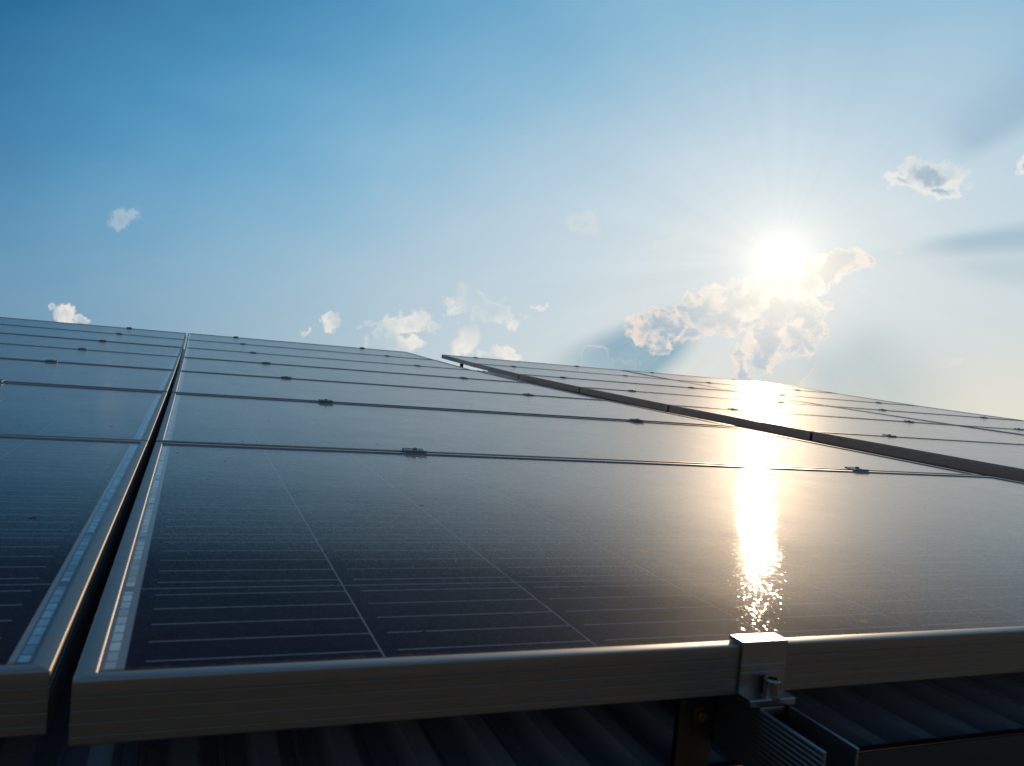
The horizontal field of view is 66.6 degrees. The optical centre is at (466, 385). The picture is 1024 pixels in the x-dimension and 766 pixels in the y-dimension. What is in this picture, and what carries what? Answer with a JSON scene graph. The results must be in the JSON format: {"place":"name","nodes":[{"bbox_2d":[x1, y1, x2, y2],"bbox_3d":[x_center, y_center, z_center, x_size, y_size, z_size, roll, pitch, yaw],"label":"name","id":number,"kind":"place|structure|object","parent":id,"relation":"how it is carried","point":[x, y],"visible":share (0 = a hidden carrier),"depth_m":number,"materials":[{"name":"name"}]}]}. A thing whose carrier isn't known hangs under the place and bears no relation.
{"place":"outdoors","nodes":[
{"label":"outdoors","id":0,"kind":"place"},
{"bbox_2d":[0,0,1023,419],"label":"sky","id":1,"kind":"structure","parent":0,"point":[822,195],"materials":[{"name":"blue"}]},
{"label":"ground","id":2,"kind":"structure","parent":0,"visible":0},
{"bbox_2d":[0,349,1023,765],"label":"building","id":3,"kind":"structure","parent":2,"relation":"on","point":[966,721],"depth_m":0.71,"materials":[{"name":"black metal"}]},
{"bbox_2d":[670,696,714,765],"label":"rail bracket","id":4,"kind":"object","parent":3,"relation":"attached to","point":[692,732],"visible":0.88,"depth_m":0.61,"materials":[{"name":"metal"}]},
{"bbox_2d":[661,695,858,765],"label":"mounting rail","id":5,"kind":"object","parent":4,"relation":"attached to","point":[743,734],"visible":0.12,"depth_m":0.56,"materials":[{"name":"metal"}]},
{"bbox_2d":[319,399,332,402],"bbox_3d":[-0.446,0.059,2.466,0.042,0.033,0.034,4,3,-19],"label":"panel clamp","id":6,"kind":"object","parent":5,"relation":"attached to","point":[325,400],"visible":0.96,"depth_m":2.45,"materials":[{"name":"metal"}]},
{"bbox_2d":[185,339,470,369],"bbox_3d":[-1.065,-0.219,5.945,2.037,0.038,0.986,4,5,-19],"label":"solar panel","id":7,"kind":"object","parent":5,"relation":"on","point":[190,343],"visible":0.63,"depth_m":5.93,"materials":[{"name":"glass"}]},
{"bbox_2d":[183,347,526,382],"bbox_3d":[-0.738,-0.117,5.005,2.037,0.038,0.986,4,4,-19],"label":"solar panel","id":8,"kind":"object","parent":5,"relation":"on","point":[309,361],"visible":0.72,"depth_m":4.96,"materials":[{"name":"glass"}]},
{"bbox_2d":[179,357,603,399],"bbox_3d":[-0.411,-0.021,4.064,2.037,0.039,0.986,4,4,-19],"label":"solar panel","id":9,"kind":"object","parent":5,"relation":"on","point":[292,371],"visible":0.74,"depth_m":4.00,"materials":[{"name":"glass"}]},
{"bbox_2d":[402,447,426,452],"bbox_3d":[-0.103,0.139,1.530,0.042,0.033,0.034,4,3,-19],"label":"panel clamp","id":10,"kind":"object","parent":5,"relation":"attached to","point":[414,450],"visible":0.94,"depth_m":1.52,"materials":[{"name":"metal"}]},
{"bbox_2d":[172,371,734,426],"bbox_3d":[-0.084,0.065,3.124,2.037,0.039,0.986,4,3,-19],"label":"solar panel","id":11,"kind":"object","parent":5,"relation":"on","point":[207,383],"visible":0.75,"depth_m":3.01,"materials":[{"name":"glass"}]},
{"bbox_2d":[68,442,1023,746],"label":"solar panel","id":12,"kind":"object","parent":5,"relation":"on","point":[254,588],"visible":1,"depth_m":0.70,"materials":[{"name":"black glass"}]},
{"bbox_2d":[156,393,982,475],"bbox_3d":[0.244,0.148,2.182,2.037,0.039,0.986,4,3,-19],"label":"solar panel","id":13,"kind":"object","parent":5,"relation":"on","point":[215,419],"visible":0.71,"depth_m":2.01,"materials":[{"name":"glass"}]},
{"bbox_2d":[729,633,795,714],"bbox_3d":[0.223,0.217,0.584,0.041,0.056,0.023,4,-10,-19],"label":"end clamp","id":14,"kind":"object","parent":5,"relation":"attached to","point":[761,674],"visible":1,"depth_m":0.58,"materials":[{"name":"metal"}]},
{"bbox_2d":[623,370,832,392],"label":"solar panel","id":15,"kind":"object","parent":3,"relation":"on","point":[720,381],"visible":0.61,"depth_m":8.36,"materials":[{"name":"glass"}]},
{"bbox_2d":[569,390,1000,477],"bbox_3d":[1.009,0.048,5.357,0.030,0.222,5.490,4,2,-19],"label":"mounting rail","id":16,"kind":"object","parent":3,"relation":"attached to","point":[817,442],"visible":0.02,"depth_m":3.52,"materials":[{"name":"metal"}]},
{"bbox_2d":[441,355,664,378],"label":"solar panel","id":17,"kind":"object","parent":16,"relation":"on","point":[469,361],"visible":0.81,"depth_m":7.65,"materials":[{"name":"glass"}]},
{"bbox_2d":[475,363,737,391],"bbox_3d":[1.194,-0.055,6.747,2.037,0.038,0.986,4,5,-20],"label":"solar panel","id":18,"kind":"object","parent":16,"relation":"on","point":[512,371],"visible":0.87,"depth_m":6.68,"materials":[{"name":"glass"}]},
{"bbox_2d":[519,374,825,405],"bbox_3d":[1.519,0.049,5.807,2.037,0.039,0.986,4,4,-20],"label":"solar panel","id":19,"kind":"object","parent":16,"relation":"on","point":[573,384],"visible":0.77,"depth_m":5.73,"materials":[{"name":"glass"}]},
{"bbox_2d":[580,387,951,424],"bbox_3d":[1.847,0.143,4.867,2.037,0.038,0.986,4,4,-20],"label":"solar panel","id":20,"kind":"object","parent":16,"relation":"on","point":[661,401],"visible":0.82,"depth_m":4.77,"materials":[{"name":"glass"}]},
{"bbox_2d":[669,405,1023,443],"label":"solar panel","id":21,"kind":"object","parent":16,"relation":"on","point":[802,426],"visible":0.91,"depth_m":3.78,"materials":[{"name":"glass"}]},
{"bbox_2d":[678,380,916,405],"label":"solar panel","id":22,"kind":"object","parent":3,"relation":"on","point":[765,390],"visible":0.44,"depth_m":7.43,"materials":[{"name":"glass"}]},
{"bbox_2d":[744,392,1023,420],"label":"solar panel","id":23,"kind":"object","parent":3,"relation":"on","point":[870,405],"visible":0.6,"depth_m":6.48,"materials":[{"name":"glass"}]},
{"bbox_2d":[833,406,1023,428],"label":"solar panel","id":24,"kind":"object","parent":3,"relation":"on","point":[977,421],"visible":0.43,"depth_m":5.52,"materials":[{"name":"glass"}]},
{"bbox_2d":[959,425,1023,434],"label":"solar panel","id":25,"kind":"object","parent":3,"relation":"on","point":[1016,431],"visible":0.34,"depth_m":4.70,"materials":[{"name":"glass"}]},
{"bbox_3d":[0.147,0.021,4.226,0.030,0.228,7.050,4,2,-19],"label":"rail","id":26,"kind":"object","parent":3,"relation":"attached to","visible":0},
{"bbox_2d":[187,333,432,359],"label":"solar panel","id":27,"kind":"object","parent":26,"relation":"on","point":[215,338],"visible":0.6,"depth_m":6.89,"materials":[{"name":"glass"}]},
{"bbox_2d":[845,466,868,470],"bbox_3d":[0.956,0.215,1.905,0.042,0.033,0.034,4,3,-19],"label":"panel clamp","id":28,"kind":"object","parent":26,"relation":"attached to","point":[856,468],"visible":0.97,"depth_m":1.90,"materials":[{"name":"metal"}]},
{"bbox_3d":[2.064,0.111,5.997,0.030,0.215,4.990,4,2,-19],"label":"rail","id":29,"kind":"object","parent":3,"relation":"attached to","visible":0},
{"bbox_2d":[812,431,1023,481],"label":"solar panel","id":30,"kind":"object","parent":29,"relation":"on","point":[1002,460],"visible":1,"depth_m":2.80,"materials":[{"name":"glass"}]},
{"bbox_3d":[-1.804,-0.121,3.533,0.030,0.228,7.050,4,2,-19],"label":"rail","id":31,"kind":"object","parent":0,"visible":0},
{"bbox_2d":[0,435,147,737],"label":"solar panel","id":32,"kind":"object","parent":31,"relation":"on","point":[65,503],"visible":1,"depth_m":0.69,"materials":[{"name":"black glass"}]},
{"bbox_2d":[0,382,166,460],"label":"solar panel","id":33,"kind":"object","parent":31,"relation":"on","point":[40,410],"visible":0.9,"depth_m":1.69,"materials":[{"name":"glass"}]},
{"bbox_2d":[0,358,174,402],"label":"solar panel","id":34,"kind":"object","parent":31,"relation":"on","point":[74,374],"visible":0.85,"depth_m":2.63,"materials":[{"name":"glass"}]},
{"bbox_2d":[0,343,179,375],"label":"solar panel","id":35,"kind":"object","parent":31,"relation":"on","point":[60,354],"visible":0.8,"depth_m":3.56,"materials":[{"name":"glass"}]},
{"bbox_2d":[0,333,182,362],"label":"solar panel","id":36,"kind":"object","parent":31,"relation":"on","point":[8,338],"visible":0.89,"depth_m":4.50,"materials":[{"name":"glass"}]},
{"bbox_2d":[0,324,184,351],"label":"solar panel","id":37,"kind":"object","parent":31,"relation":"on","point":[77,334],"visible":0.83,"depth_m":5.39,"materials":[{"name":"glass"}]},
{"bbox_2d":[0,317,186,339],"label":"solar panel","id":38,"kind":"object","parent":31,"relation":"on","point":[75,326],"visible":0.68,"depth_m":6.32,"materials":[{"name":"glass"}]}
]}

